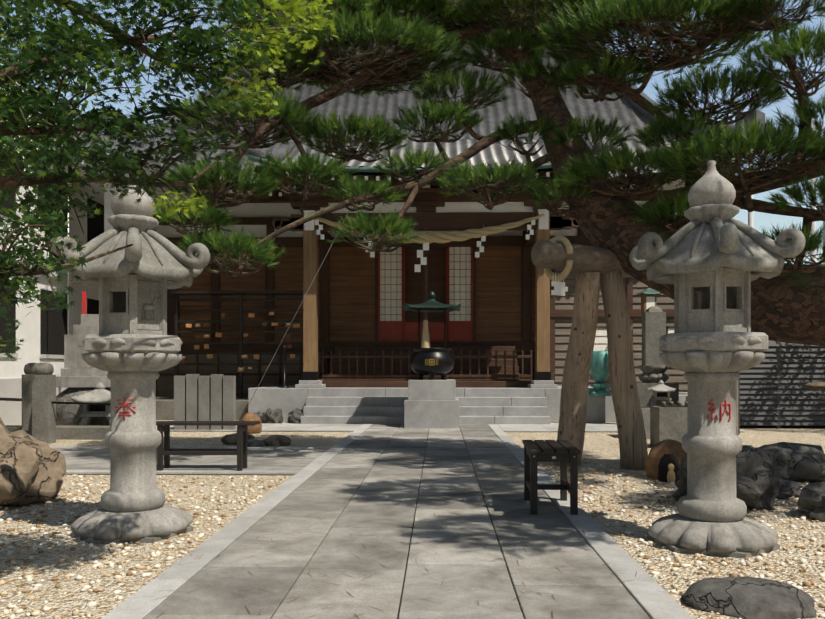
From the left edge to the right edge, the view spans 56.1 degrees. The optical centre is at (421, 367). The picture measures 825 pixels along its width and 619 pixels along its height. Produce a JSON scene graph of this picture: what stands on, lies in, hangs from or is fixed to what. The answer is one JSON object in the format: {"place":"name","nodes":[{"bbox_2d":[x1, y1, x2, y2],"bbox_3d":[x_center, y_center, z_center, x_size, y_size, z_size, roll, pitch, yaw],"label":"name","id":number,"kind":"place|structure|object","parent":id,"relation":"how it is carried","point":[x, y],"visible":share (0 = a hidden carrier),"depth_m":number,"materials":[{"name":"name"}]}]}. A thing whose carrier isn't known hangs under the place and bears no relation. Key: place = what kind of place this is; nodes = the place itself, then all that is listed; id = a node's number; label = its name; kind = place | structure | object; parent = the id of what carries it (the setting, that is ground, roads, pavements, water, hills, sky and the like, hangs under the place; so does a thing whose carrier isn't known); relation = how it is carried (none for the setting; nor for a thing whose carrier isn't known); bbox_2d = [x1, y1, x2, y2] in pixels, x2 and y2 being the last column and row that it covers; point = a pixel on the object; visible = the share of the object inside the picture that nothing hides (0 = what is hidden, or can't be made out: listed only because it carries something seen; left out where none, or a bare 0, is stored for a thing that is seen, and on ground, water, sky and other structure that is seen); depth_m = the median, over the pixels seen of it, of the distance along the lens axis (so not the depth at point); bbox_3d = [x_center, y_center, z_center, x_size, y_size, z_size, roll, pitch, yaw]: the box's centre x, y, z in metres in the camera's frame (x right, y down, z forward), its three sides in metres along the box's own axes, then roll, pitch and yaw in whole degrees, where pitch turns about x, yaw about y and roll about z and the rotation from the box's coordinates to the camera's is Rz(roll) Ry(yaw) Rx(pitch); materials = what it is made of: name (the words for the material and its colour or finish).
{"place":"outdoors","nodes":[
{"label":"outdoors","id":0,"kind":"place"},
{"bbox_2d":[0,82,200,424],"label":"buildings","id":1,"kind":"structure","parent":0,"point":[42,332],"depth_m":16.79,"materials":[{"name":"paint"}]},
{"bbox_2d":[30,123,176,151],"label":"roof","id":2,"kind":"structure","parent":1,"relation":"on","point":[144,145],"depth_m":17.30,"materials":[{"name":"tile"}]},
{"bbox_2d":[0,0,336,360],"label":"maple","id":3,"kind":"object","parent":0,"point":[78,32],"depth_m":3.69,"materials":[{"name":"green plant"}]},
{"bbox_2d":[49,423,744,618],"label":"path","id":4,"kind":"structure","parent":0,"point":[463,564],"depth_m":5.20,"materials":[{"name":"grey stone"}]},
{"bbox_2d":[156,421,260,470],"bbox_3d":[-2.536,0.908,8.989,1.280,0.550,0.300,0,0,1],"label":"bench","id":5,"kind":"object","parent":4,"relation":"on","point":[240,451],"visible":1,"depth_m":8.87,"materials":[{"name":"black wood"}]},
{"bbox_2d":[1,438,824,618],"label":"fallen leaves","id":6,"kind":"object","parent":4,"relation":"on","point":[388,538],"visible":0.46,"depth_m":5.12,"materials":[{"name":"brown plant"}]},
{"bbox_2d":[522,440,580,514],"bbox_3d":[1.087,0.918,6.553,0.394,0.529,0.880,0,0,3],"label":"bench","id":7,"kind":"object","parent":4,"relation":"on","point":[563,452],"visible":1,"depth_m":6.21,"materials":[{"name":"black wood"}]},
{"bbox_2d":[0,420,824,618],"bbox_3d":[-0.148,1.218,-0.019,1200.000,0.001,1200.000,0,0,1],"label":"ground","id":8,"kind":"structure","parent":0,"point":[606,443],"depth_m":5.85,"materials":[{"name":"beige gravel"}]},
{"bbox_2d":[51,185,209,544],"bbox_3d":[-2.123,-0.106,5.709,1.185,2.647,1.114,0,0,1],"label":"lantern","id":9,"kind":"object","parent":8,"relation":"on","point":[132,348],"visible":0.94,"depth_m":5.54,"materials":[{"name":"stone"}]},
{"bbox_2d":[115,397,135,418],"bbox_3d":[-2.127,0.291,5.556,0.153,0.158,0.029,0,0,1],"label":"red inscription","id":10,"kind":"object","parent":9,"relation":"attached to","point":[124,412],"visible":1,"depth_m":5.55,"materials":[{"name":"red paint"}]},
{"bbox_2d":[0,314,303,506],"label":"stones","id":11,"kind":"object","parent":8,"relation":"on","point":[32,467],"visible":0.83,"depth_m":13.12,"materials":[{"name":"stone"}]},
{"bbox_2d":[235,171,441,430],"bbox_3d":[-1.785,-0.906,11.655,1.664,4.258,6.757,0,0,-44],"label":"wire","id":12,"kind":"object","parent":8,"relation":"on","point":[427,180],"visible":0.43,"depth_m":10.66,"materials":[{"name":"silver metal"}]},
{"bbox_2d":[0,0,771,340],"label":"tree foliage","id":13,"kind":"object","parent":8,"relation":"on","point":[6,4],"visible":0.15,"depth_m":10.07,"materials":[{"name":"green plant"}]},
{"bbox_2d":[156,380,687,424],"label":"temple platform","id":14,"kind":"structure","parent":8,"relation":"on","point":[319,402],"depth_m":16.99,"materials":[{"name":"stone"}]},
{"bbox_2d":[68,183,302,397],"bbox_3d":[-5.086,-1.607,17.870,4.517,4.750,3.565,0,0,1],"label":"ema rack","id":15,"kind":"object","parent":14,"relation":"on","point":[241,332],"visible":0.92,"depth_m":19.35,"materials":[{"name":"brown wood"}]},
{"bbox_2d":[156,178,684,396],"bbox_3d":[0.135,-2.082,25.111,14.780,6.600,15.740,0,0,1],"label":"temple wood","id":16,"kind":"object","parent":14,"relation":"on","point":[358,327],"visible":0.56,"depth_m":20.42,"materials":[{"name":"brown wood"}]},
{"bbox_2d":[90,151,748,192],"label":"roof underside","id":17,"kind":"structure","parent":16,"relation":"on","point":[237,188],"depth_m":18.78,"materials":[{"name":"brown wood"}]},
{"bbox_2d":[79,0,764,195],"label":"roof trim","id":18,"kind":"structure","parent":16,"relation":"on","point":[641,111],"depth_m":18.26,"materials":[{"name":"tile"}]},
{"bbox_2d":[173,129,220,180],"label":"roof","id":19,"kind":"structure","parent":18,"relation":"on","point":[195,156],"depth_m":17.10,"materials":[{"name":"tile"}]},
{"bbox_2d":[248,163,553,175],"bbox_3d":[0.145,-4.974,18.733,7.580,1.817,4.787,0,0,1],"label":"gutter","id":20,"kind":"object","parent":18,"relation":"attached to","point":[550,170],"visible":0.04,"depth_m":18.52,"materials":[{"name":"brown metal"}]},
{"bbox_2d":[261,138,549,168],"bbox_3d":[0.150,-5.303,18.947,7.500,2.159,5.262,0,0,1],"label":"roof","id":21,"kind":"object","parent":18,"relation":"on","point":[491,153],"visible":0.21,"depth_m":20.50,"materials":[{"name":"tile"}]},
{"bbox_2d":[106,16,741,181],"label":"roof front","id":22,"kind":"structure","parent":18,"relation":"on","point":[517,101],"depth_m":23.06,"materials":[{"name":"tile"}]},
{"bbox_2d":[314,213,543,347],"bbox_3d":[0.116,-1.835,17.564,5.263,3.204,0.851,0,0,1],"label":"sacred rope","id":23,"kind":"object","parent":16,"relation":"attached to","point":[442,237],"visible":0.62,"depth_m":17.21,"materials":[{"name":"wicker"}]},
{"bbox_2d":[315,210,534,271],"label":"paper streamers","id":24,"kind":"object","parent":23,"relation":"attached to","point":[424,259],"visible":0.94,"depth_m":17.26,"materials":[{"name":"paper"}]},
{"bbox_2d":[588,351,611,395],"bbox_3d":[3.912,0.128,16.882,0.523,0.980,0.518,0,0,1],"label":"bronze vase","id":25,"kind":"object","parent":14,"relation":"on","point":[599,368],"visible":0.88,"depth_m":16.71,"materials":[{"name":"teal metal"}]},
{"bbox_2d":[404,379,458,427],"bbox_3d":[0.222,0.733,15.626,1.080,0.970,1.080,0,0,1],"label":"stone pedestal","id":26,"kind":"object","parent":8,"relation":"on","point":[428,403],"visible":0.83,"depth_m":15.10,"materials":[{"name":"grey stone"}]},
{"bbox_2d":[403,291,460,379],"bbox_3d":[0.222,-0.647,15.626,1.131,1.790,1.131,0,0,1],"label":"burner","id":27,"kind":"object","parent":26,"relation":"on","point":[431,362],"visible":1,"depth_m":15.31,"materials":[{"name":"black metal"}]},
{"bbox_2d":[531,240,647,469],"bbox_3d":[2.087,-0.085,9.531,2.120,2.696,1.140,0,0,-26],"label":"support","id":28,"kind":"object","parent":8,"relation":"on","point":[595,268],"visible":0.94,"depth_m":9.20,"materials":[{"name":"brown wood"}]},
{"bbox_2d":[153,0,824,345],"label":"pine","id":29,"kind":"object","parent":28,"relation":"on","point":[678,157],"depth_m":9.21,"materials":[{"name":"green plant"}]},
{"bbox_2d":[544,236,572,295],"bbox_3d":[1.556,-1.166,8.839,0.446,0.688,0.202,0,0,42],"label":"rope","id":30,"kind":"object","parent":28,"relation":"attached to","point":[560,288],"visible":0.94,"depth_m":8.77,"materials":[{"name":"beige fabric"}]},
{"bbox_2d":[550,121,824,434],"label":"building","id":31,"kind":"structure","parent":8,"relation":"on","point":[772,391],"depth_m":15.41,"materials":[{"name":"grey tile"}]},
{"bbox_2d":[629,160,805,558],"bbox_3d":[2.009,-0.106,5.351,1.114,2.647,1.185,0,0,1],"label":"lantern","id":32,"kind":"object","parent":8,"relation":"on","point":[715,256],"visible":1,"depth_m":5.17,"materials":[{"name":"stone"}]},
{"bbox_2d":[707,399,730,420],"bbox_3d":[2.004,0.284,5.199,0.160,0.151,0.029,0,0,1],"label":"red inscription","id":33,"kind":"object","parent":32,"relation":"attached to","point":[721,414],"visible":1,"depth_m":5.19,"materials":[{"name":"red paint"}]},
{"bbox_2d":[631,306,824,618],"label":"stones","id":34,"kind":"object","parent":8,"relation":"on","point":[767,475],"visible":0.73,"depth_m":6.98,"materials":[{"name":"black stone"}]},
{"bbox_2d":[0,0,824,263],"label":"sky","id":35,"kind":"structure","parent":0,"point":[760,219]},
{"bbox_2d":[685,147,743,186],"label":"roof underside","id":36,"kind":"structure","parent":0,"point":[703,175],"depth_m":21.02,"materials":[{"name":"brown wood"}]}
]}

